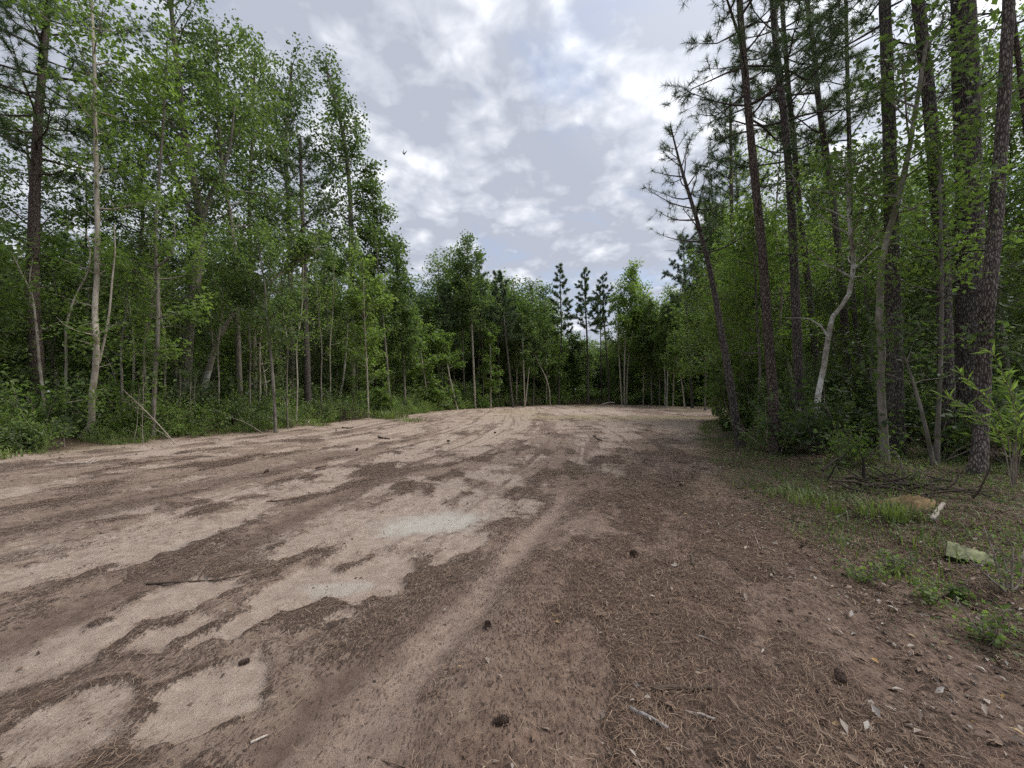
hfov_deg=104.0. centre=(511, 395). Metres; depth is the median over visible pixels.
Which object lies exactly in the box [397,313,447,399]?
sapling
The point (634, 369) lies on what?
hardwood tree
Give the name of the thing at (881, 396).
hardwood tree
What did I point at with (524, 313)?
hardwood tree
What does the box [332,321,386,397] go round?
sapling
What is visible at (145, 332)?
sapling
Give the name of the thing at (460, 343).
hardwood tree
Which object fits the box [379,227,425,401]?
hardwood tree
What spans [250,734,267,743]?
stick
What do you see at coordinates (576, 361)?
hardwood tree
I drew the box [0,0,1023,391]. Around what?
sky
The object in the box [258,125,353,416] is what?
tree
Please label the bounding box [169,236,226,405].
hardwood tree
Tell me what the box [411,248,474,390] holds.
hardwood tree
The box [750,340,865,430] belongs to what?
shrub
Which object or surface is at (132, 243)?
sapling
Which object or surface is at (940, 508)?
limb piece
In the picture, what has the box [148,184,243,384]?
hardwood tree
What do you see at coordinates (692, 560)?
stick
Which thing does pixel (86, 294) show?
sapling
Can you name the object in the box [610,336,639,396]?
hardwood tree
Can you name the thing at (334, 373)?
sapling
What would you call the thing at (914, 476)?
seedling
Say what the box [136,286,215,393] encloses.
sapling
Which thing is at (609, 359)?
hardwood tree
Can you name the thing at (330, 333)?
sapling
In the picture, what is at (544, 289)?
hardwood tree
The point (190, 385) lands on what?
pine seedling
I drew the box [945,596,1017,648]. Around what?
seedling
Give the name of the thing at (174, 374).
sapling
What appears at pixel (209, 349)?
sapling
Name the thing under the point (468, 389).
undergrowth
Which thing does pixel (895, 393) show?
pine tree
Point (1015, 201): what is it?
hardwood tree
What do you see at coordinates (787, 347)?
sapling
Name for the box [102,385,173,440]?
dead pole
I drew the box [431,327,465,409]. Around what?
sapling
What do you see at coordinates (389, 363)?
sapling
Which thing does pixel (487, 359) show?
hardwood tree
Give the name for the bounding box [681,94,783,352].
pine tree
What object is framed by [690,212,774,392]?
hardwood tree
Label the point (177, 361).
sapling
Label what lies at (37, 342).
sapling
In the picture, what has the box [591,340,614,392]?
hardwood tree
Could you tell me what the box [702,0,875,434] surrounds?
pine tree
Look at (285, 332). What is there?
sapling
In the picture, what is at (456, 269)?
hardwood tree
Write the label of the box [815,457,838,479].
seedling
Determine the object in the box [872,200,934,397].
hardwood tree
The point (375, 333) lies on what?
sapling
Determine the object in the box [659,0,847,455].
pine tree
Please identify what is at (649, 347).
hardwood tree
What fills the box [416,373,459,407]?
shrub
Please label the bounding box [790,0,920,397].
pine tree
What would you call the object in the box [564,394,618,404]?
brush pile
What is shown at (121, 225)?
hardwood tree
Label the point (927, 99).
pine tree
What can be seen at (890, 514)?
grass
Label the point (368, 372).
sapling
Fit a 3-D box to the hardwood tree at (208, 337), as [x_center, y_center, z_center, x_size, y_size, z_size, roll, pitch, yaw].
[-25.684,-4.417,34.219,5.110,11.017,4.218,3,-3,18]
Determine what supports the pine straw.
on the ground at (290, 587)
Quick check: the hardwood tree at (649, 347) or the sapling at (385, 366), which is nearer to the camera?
the sapling at (385, 366)
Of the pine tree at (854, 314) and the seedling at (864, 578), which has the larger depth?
the pine tree at (854, 314)
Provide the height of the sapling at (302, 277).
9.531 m
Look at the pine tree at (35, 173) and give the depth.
14.96 m
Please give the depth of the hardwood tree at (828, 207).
17.47 m
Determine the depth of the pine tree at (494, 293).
56.97 m
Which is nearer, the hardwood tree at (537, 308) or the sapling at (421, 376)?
the sapling at (421, 376)
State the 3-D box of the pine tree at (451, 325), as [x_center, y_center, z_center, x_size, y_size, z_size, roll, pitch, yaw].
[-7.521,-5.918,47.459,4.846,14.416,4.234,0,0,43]
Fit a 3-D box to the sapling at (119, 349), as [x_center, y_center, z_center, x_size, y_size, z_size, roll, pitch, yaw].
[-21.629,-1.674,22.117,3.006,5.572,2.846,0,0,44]
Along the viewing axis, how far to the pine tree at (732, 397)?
10.93 m
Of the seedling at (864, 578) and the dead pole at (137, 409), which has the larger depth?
the dead pole at (137, 409)
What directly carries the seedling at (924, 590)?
on the ground at (290, 587)
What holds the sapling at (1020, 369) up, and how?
on the ground at (290, 587)
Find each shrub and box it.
[0,417,54,449]
[61,313,191,410]
[363,381,397,411]
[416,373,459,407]
[676,376,703,405]
[693,345,765,434]
[716,412,742,430]
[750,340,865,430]
[807,412,903,467]
[829,342,936,445]
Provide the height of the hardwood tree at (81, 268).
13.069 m
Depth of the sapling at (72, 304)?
13.84 m
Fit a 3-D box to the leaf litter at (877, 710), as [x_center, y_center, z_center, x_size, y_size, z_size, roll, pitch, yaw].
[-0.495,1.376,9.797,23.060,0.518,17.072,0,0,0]
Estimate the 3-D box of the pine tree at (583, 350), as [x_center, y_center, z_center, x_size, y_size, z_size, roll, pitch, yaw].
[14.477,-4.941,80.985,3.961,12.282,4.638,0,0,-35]
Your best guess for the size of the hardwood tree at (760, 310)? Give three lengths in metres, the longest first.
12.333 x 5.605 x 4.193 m
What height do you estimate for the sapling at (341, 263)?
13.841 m
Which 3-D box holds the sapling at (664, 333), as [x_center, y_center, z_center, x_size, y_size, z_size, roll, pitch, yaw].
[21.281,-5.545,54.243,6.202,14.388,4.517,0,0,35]
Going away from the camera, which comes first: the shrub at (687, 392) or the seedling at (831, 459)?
the seedling at (831, 459)
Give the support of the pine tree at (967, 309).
on the ground at (290, 587)
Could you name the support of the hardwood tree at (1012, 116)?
on the ground at (290, 587)
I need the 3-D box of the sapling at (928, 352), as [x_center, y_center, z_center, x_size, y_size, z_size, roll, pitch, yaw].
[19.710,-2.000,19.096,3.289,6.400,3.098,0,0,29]
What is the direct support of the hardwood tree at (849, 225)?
on the ground at (290, 587)
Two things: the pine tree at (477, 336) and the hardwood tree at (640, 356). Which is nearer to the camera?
the pine tree at (477, 336)
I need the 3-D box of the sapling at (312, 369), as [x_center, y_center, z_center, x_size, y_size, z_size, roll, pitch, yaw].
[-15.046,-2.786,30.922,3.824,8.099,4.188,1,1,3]
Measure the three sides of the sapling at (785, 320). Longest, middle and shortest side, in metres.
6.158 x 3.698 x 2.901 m
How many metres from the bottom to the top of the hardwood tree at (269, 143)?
22.806 m
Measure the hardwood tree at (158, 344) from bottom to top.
14.423 m
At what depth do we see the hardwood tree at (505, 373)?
63.09 m
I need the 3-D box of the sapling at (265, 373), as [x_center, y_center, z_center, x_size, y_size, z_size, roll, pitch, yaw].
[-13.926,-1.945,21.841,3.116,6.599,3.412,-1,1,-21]
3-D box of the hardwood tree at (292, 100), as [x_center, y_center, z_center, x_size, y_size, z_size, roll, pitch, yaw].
[-16.588,-12.417,28.717,8.631,27.388,7.735,0,0,20]
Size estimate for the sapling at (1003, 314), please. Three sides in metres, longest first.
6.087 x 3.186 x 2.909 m
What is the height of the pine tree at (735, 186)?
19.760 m
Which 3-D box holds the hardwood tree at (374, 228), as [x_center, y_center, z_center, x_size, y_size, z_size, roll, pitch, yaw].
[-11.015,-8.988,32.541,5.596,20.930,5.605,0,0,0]
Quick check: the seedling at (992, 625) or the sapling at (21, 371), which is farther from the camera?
the sapling at (21, 371)
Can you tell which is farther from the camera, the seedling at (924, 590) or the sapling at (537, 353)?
the sapling at (537, 353)
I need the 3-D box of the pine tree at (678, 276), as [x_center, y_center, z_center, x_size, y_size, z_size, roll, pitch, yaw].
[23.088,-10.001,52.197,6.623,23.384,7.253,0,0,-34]
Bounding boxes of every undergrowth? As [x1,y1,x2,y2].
[0,366,449,452]
[392,369,840,407]
[716,371,1023,464]
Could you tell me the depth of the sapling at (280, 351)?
26.98 m
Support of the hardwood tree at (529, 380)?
on the ground at (290, 587)
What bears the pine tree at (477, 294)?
on the ground at (290, 587)
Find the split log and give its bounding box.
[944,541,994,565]
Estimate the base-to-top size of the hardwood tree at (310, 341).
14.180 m
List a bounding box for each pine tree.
[0,0,193,425]
[21,173,120,385]
[112,191,193,316]
[217,257,274,373]
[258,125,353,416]
[276,260,324,328]
[344,260,387,393]
[428,285,464,389]
[467,253,497,398]
[468,285,498,386]
[479,270,511,399]
[484,270,525,407]
[546,263,575,404]
[568,266,605,401]
[580,341,591,386]
[590,272,616,404]
[590,284,609,403]
[636,116,770,448]
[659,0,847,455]
[660,233,702,407]
[670,210,722,414]
[679,169,733,415]
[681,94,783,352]
[691,0,879,444]
[700,127,784,396]
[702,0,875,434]
[723,0,915,436]
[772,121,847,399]
[786,0,981,455]
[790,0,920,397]
[806,0,1023,456]
[828,0,984,459]
[867,0,1023,475]
[903,0,1023,328]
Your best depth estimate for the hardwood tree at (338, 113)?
31.55 m
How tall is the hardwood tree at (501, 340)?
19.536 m
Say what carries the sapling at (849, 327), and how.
on the ground at (290, 587)
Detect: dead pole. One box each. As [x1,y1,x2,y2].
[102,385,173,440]
[123,391,140,440]
[125,391,175,444]
[126,392,143,441]
[210,407,263,433]
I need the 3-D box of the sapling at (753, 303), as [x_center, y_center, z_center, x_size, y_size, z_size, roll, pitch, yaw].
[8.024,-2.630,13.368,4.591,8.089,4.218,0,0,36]
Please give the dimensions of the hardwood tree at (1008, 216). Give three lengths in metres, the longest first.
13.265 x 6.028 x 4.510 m
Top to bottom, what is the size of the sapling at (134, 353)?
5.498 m
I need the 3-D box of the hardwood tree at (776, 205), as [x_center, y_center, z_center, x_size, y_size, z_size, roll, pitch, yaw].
[10.293,-4.915,15.267,5.045,12.485,4.503,0,0,-38]
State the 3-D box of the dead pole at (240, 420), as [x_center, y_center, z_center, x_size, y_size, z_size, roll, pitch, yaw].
[-11.271,1.017,16.439,2.093,1.147,0.227,0,0,-9]
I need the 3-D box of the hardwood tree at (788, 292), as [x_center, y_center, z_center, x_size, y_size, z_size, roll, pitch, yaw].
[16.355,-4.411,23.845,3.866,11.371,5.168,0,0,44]
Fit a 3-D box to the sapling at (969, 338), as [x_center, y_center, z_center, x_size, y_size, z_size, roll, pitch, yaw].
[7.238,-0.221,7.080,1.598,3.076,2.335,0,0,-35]
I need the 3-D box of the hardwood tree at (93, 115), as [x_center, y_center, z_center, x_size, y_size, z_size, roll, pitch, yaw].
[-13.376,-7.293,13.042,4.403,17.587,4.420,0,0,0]
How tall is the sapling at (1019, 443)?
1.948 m
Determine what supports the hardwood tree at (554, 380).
on the ground at (290, 587)
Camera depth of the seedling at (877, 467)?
6.07 m
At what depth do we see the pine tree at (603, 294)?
68.83 m
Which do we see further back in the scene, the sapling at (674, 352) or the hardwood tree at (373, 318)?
the sapling at (674, 352)
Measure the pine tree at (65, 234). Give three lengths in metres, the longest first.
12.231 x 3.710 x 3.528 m
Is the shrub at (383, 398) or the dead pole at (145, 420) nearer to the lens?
the dead pole at (145, 420)
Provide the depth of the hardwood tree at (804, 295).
30.00 m
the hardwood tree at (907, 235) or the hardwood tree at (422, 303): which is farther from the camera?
the hardwood tree at (422, 303)
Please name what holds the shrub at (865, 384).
on the ground at (290, 587)
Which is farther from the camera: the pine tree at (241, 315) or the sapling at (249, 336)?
the pine tree at (241, 315)
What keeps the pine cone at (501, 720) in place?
on the ground at (290, 587)
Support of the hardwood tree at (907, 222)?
on the ground at (290, 587)
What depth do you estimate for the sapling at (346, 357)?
36.77 m
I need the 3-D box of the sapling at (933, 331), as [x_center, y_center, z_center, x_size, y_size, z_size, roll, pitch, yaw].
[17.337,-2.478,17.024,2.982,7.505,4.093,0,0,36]
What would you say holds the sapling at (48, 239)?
on the ground at (290, 587)
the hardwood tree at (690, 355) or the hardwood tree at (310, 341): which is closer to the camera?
the hardwood tree at (310, 341)
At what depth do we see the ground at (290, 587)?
2.93 m
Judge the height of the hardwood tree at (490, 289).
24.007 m
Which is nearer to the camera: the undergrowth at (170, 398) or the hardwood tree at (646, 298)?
the undergrowth at (170, 398)
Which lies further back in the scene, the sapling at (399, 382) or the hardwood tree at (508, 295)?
the hardwood tree at (508, 295)
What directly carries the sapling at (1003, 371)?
on the ground at (290, 587)
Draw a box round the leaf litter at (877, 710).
[3,426,1023,767]
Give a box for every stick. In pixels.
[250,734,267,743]
[266,497,296,501]
[367,756,405,767]
[629,705,668,730]
[651,684,713,691]
[684,710,715,720]
[690,550,694,565]
[696,634,717,644]
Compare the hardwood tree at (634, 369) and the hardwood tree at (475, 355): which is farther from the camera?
the hardwood tree at (634, 369)
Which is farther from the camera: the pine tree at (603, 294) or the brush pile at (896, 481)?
the pine tree at (603, 294)
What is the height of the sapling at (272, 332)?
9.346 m
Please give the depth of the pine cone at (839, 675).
2.14 m
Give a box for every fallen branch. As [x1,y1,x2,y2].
[53,456,100,462]
[145,552,258,584]
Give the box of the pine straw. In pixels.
[0,442,1023,767]
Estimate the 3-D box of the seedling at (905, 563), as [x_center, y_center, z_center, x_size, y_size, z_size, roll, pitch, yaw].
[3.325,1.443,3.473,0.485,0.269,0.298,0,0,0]
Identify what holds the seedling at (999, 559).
on the ground at (290, 587)
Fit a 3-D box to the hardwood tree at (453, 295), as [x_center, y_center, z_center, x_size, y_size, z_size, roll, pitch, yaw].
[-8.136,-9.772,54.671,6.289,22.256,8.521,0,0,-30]
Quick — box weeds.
[688,421,1023,685]
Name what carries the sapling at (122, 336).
on the ground at (290, 587)
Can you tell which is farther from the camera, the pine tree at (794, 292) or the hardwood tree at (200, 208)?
the hardwood tree at (200, 208)
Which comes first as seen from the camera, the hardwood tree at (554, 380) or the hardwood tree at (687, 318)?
the hardwood tree at (687, 318)
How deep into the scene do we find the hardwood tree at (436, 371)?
55.68 m
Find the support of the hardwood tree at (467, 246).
on the ground at (290, 587)
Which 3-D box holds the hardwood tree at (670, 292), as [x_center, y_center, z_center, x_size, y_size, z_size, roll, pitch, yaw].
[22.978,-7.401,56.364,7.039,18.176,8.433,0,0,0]
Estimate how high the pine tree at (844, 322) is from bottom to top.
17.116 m
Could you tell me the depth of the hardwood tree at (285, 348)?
41.47 m
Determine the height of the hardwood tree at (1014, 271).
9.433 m
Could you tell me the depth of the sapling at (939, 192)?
7.11 m
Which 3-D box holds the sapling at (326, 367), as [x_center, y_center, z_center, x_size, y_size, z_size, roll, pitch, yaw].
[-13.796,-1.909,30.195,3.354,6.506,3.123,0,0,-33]
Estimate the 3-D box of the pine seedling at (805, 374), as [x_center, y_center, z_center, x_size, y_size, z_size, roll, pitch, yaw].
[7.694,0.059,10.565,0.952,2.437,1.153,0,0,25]
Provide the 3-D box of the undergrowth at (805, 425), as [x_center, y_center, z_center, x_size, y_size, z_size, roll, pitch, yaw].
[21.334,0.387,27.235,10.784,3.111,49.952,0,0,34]
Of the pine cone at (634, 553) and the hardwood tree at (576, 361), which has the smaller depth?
the pine cone at (634, 553)
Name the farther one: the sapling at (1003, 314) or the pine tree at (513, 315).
the pine tree at (513, 315)
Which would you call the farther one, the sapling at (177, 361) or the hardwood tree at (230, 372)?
the hardwood tree at (230, 372)
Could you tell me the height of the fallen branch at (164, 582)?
0.058 m
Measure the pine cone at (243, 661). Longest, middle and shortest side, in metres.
0.055 x 0.040 x 0.040 m
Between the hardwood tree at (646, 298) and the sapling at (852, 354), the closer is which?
the sapling at (852, 354)
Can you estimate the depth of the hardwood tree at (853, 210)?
44.35 m
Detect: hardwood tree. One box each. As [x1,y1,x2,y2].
[0,73,117,387]
[0,178,24,336]
[0,227,90,388]
[2,0,208,438]
[37,0,277,410]
[44,228,126,379]
[45,100,222,398]
[68,9,226,436]
[102,189,183,344]
[139,12,321,404]
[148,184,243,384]
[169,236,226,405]
[178,17,320,401]
[181,296,234,386]
[185,207,276,381]
[187,216,335,416]
[200,32,351,390]
[204,259,251,387]
[257,265,311,386]
[274,297,301,386]
[294,229,348,387]
[294,244,365,387]
[296,282,333,385]
[297,254,348,380]
[304,44,394,397]
[346,273,385,387]
[348,156,411,399]
[363,290,399,388]
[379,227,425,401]
[395,300,428,385]
[397,281,452,387]
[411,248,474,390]
[425,292,461,386]
[428,244,471,384]
[428,244,486,391]
[433,279,470,383]
[446,229,501,408]
[464,314,496,388]
[475,296,513,376]
[475,320,504,407]
[483,309,522,388]
[485,270,525,378]
[493,275,538,404]
[511,276,559,405]
[512,290,530,387]
[519,358,542,388]
[526,333,562,389]
[529,281,568,404]
[532,294,571,392]
[544,333,571,393]
[556,329,598,391]
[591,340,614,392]
[596,341,613,388]
[598,257,647,405]
[603,338,625,389]
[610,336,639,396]
[618,309,647,391]
[622,298,659,403]
[625,280,659,405]
[633,298,682,405]
[648,282,691,406]
[664,193,775,415]
[669,257,723,410]
[669,290,709,391]
[672,309,701,384]
[688,253,788,399]
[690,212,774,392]
[690,255,807,431]
[707,194,790,404]
[712,95,863,406]
[756,241,817,379]
[763,116,977,451]
[769,127,872,399]
[774,210,833,387]
[776,177,878,398]
[788,0,1023,461]
[788,236,866,394]
[806,185,878,289]
[807,135,930,375]
[833,158,931,393]
[858,161,948,392]
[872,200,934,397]
[873,0,1023,406]
[900,92,1022,395]
[908,26,1023,406]
[944,1,1023,388]
[1001,174,1023,375]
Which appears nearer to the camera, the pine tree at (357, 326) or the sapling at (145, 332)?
the sapling at (145, 332)
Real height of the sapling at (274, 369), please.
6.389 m
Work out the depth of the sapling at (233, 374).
28.80 m
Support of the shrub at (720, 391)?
on the ground at (290, 587)
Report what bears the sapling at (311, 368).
on the ground at (290, 587)
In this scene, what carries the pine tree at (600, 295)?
on the ground at (290, 587)
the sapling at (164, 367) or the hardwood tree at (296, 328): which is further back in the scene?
the hardwood tree at (296, 328)
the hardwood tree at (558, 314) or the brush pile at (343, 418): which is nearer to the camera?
the brush pile at (343, 418)
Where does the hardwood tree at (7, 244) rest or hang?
on the ground at (290, 587)
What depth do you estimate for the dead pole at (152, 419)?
12.89 m
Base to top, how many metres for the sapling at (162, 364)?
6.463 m
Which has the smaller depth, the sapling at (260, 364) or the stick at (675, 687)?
the stick at (675, 687)
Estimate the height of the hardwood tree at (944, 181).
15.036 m
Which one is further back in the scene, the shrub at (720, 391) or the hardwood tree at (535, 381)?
the hardwood tree at (535, 381)
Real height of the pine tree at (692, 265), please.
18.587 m
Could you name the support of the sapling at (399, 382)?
on the ground at (290, 587)
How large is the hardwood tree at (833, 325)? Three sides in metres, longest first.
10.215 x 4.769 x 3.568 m
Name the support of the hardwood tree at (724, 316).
on the ground at (290, 587)
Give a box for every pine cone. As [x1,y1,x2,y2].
[239,657,249,665]
[484,620,490,628]
[492,714,508,726]
[629,549,638,556]
[833,667,847,683]
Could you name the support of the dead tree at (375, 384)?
on the ground at (290, 587)
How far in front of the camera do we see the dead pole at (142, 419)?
12.90 m
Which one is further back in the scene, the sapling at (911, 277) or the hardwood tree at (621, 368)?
the hardwood tree at (621, 368)
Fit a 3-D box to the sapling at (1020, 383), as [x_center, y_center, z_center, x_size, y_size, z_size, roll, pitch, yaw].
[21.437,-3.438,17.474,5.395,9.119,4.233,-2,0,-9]
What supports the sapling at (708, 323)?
on the ground at (290, 587)
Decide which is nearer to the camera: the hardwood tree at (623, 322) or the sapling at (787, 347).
the sapling at (787, 347)
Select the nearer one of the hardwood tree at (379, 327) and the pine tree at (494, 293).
the hardwood tree at (379, 327)
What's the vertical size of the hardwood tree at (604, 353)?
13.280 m
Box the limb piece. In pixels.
[929,502,945,521]
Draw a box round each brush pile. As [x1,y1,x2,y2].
[307,392,379,420]
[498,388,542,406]
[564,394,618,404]
[819,448,994,498]
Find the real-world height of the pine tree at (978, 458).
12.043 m
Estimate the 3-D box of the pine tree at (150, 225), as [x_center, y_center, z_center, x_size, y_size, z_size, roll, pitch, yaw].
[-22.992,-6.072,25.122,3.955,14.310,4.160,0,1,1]
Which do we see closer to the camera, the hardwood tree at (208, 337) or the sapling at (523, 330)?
the hardwood tree at (208, 337)
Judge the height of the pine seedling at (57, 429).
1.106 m
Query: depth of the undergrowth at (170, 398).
16.60 m
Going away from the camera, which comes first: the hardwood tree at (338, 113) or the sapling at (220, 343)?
the sapling at (220, 343)
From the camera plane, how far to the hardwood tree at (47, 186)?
18.00 m
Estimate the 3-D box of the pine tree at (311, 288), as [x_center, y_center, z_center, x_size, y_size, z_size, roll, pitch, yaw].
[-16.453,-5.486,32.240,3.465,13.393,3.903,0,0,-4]
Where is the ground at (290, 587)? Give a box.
[0,397,1023,767]
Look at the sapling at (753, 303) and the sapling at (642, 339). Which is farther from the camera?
the sapling at (642, 339)
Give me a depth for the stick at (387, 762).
1.70 m
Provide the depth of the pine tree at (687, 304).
33.63 m
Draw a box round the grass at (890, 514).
[0,406,1023,591]
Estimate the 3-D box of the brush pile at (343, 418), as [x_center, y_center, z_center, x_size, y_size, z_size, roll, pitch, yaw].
[-10.463,0.588,25.052,3.284,1.762,6.318,0,0,10]
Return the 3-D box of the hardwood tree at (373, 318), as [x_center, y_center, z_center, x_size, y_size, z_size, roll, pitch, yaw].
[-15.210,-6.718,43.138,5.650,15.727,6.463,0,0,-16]
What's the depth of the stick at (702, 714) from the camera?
1.91 m
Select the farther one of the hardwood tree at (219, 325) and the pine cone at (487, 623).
the hardwood tree at (219, 325)
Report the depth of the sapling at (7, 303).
13.40 m
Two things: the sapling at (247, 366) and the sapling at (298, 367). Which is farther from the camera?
the sapling at (298, 367)
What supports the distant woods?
on the ground at (290, 587)
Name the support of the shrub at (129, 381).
on the ground at (290, 587)
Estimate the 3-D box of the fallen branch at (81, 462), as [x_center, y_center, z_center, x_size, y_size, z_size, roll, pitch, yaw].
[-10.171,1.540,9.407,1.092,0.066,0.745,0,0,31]
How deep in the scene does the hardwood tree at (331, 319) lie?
39.28 m
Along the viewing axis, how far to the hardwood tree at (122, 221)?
27.74 m
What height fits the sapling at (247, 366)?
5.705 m
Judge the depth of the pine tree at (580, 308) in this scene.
67.06 m
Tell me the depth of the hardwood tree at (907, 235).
21.90 m
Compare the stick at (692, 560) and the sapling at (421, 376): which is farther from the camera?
the sapling at (421, 376)
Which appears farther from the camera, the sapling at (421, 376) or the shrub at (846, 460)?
the sapling at (421, 376)
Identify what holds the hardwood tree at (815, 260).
on the ground at (290, 587)
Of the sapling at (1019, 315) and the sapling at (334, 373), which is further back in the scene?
the sapling at (334, 373)
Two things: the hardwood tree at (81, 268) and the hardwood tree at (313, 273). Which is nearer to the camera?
the hardwood tree at (81, 268)
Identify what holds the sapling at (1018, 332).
on the ground at (290, 587)
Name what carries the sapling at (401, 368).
on the ground at (290, 587)
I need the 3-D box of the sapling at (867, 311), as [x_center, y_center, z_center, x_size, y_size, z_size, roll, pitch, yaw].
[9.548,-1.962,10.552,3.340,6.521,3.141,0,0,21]
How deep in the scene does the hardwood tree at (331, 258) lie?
35.60 m
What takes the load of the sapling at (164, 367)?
on the ground at (290, 587)
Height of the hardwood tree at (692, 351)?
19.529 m
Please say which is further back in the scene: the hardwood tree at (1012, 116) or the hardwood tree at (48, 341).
the hardwood tree at (48, 341)
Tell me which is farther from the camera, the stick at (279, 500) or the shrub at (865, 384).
the shrub at (865, 384)
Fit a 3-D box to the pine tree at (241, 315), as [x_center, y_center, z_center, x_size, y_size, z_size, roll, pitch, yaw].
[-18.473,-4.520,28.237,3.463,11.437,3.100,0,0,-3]
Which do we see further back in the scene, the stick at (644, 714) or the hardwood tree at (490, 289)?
the hardwood tree at (490, 289)
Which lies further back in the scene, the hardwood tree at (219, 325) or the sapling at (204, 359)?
the hardwood tree at (219, 325)
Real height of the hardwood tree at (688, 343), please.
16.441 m
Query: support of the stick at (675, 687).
on the ground at (290, 587)
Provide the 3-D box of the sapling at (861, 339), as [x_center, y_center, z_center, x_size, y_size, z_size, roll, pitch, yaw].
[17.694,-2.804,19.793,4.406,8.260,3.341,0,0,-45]
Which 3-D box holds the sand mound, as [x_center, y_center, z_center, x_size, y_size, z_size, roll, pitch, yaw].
[4.900,1.260,4.839,0.722,0.134,0.571,0,0,-18]
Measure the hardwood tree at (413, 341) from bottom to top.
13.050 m
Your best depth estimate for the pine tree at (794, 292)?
9.93 m
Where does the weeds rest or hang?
on the ground at (290, 587)
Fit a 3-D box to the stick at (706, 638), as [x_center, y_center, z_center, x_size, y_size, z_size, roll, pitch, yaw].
[1.223,1.525,2.506,0.132,0.018,0.029,0,0,44]
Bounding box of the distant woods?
[0,221,1018,404]
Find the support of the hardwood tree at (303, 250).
on the ground at (290, 587)
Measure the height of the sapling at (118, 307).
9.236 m
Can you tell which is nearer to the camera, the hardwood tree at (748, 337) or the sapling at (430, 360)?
the hardwood tree at (748, 337)
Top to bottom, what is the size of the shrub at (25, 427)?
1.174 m
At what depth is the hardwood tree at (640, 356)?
66.69 m
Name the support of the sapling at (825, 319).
on the ground at (290, 587)
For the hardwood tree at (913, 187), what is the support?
on the ground at (290, 587)
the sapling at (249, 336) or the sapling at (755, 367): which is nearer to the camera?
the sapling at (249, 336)
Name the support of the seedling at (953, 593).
on the ground at (290, 587)
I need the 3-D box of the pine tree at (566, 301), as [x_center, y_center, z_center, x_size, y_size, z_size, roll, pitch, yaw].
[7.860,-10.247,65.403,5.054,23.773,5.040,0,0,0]
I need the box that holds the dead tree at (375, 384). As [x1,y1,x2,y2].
[372,344,377,391]
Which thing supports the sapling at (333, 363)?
on the ground at (290, 587)
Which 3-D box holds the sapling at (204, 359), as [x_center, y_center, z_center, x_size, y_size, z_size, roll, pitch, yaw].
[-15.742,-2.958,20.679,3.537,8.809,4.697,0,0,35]
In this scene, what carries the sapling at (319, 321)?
on the ground at (290, 587)
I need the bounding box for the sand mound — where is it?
[879,495,938,510]
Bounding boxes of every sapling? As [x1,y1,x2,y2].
[0,212,59,388]
[0,223,53,365]
[0,227,113,405]
[0,250,68,419]
[18,250,154,409]
[42,222,138,393]
[43,232,182,398]
[67,230,213,393]
[77,291,177,404]
[82,270,167,429]
[86,321,136,385]
[113,241,190,406]
[128,256,197,406]
[129,319,177,386]
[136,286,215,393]
[137,297,221,403]
[151,315,204,394]
[162,260,258,393]
[193,338,230,385]
[195,220,319,432]
[196,274,253,404]
[203,310,266,387]
[223,254,274,421]
[223,305,290,400]
[231,295,289,413]
[242,337,285,388]
[245,276,323,394]
[246,343,285,387]
[255,258,317,428]
[275,242,321,422]
[284,350,302,387]
[294,310,344,393]
[298,345,333,386]
[301,271,336,409]
[310,329,353,394]
[311,355,344,385]
[317,220,374,397]
[317,323,357,398]
[319,260,349,397]
[325,318,369,392]
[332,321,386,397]
[336,244,398,417]
[357,339,379,394]
[367,315,410,390]
[370,329,405,388]
[380,347,410,392]
[388,334,421,389]
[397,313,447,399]
[405,345,433,388]
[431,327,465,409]
[507,306,538,406]
[523,337,550,405]
[632,295,667,405]
[647,301,689,406]
[660,327,692,407]
[680,192,840,434]
[693,222,791,424]
[742,288,804,399]
[743,327,780,395]
[765,301,811,396]
[785,253,885,424]
[800,202,997,419]
[819,305,886,377]
[828,318,875,384]
[832,267,914,392]
[834,296,1023,464]
[840,99,1023,463]
[852,210,1013,426]
[875,213,1023,441]
[877,260,954,418]
[904,295,934,394]
[914,205,1023,388]
[931,341,1023,489]
[953,177,1023,370]
[992,274,1023,401]
[994,287,1023,392]
[1000,224,1023,393]
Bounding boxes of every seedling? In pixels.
[48,414,77,447]
[177,362,213,417]
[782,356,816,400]
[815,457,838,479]
[820,550,900,584]
[861,462,900,481]
[870,547,925,575]
[886,446,927,483]
[907,567,949,608]
[936,575,976,603]
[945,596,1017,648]
[954,526,1023,592]
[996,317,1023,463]
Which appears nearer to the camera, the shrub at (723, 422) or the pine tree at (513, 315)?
the shrub at (723, 422)

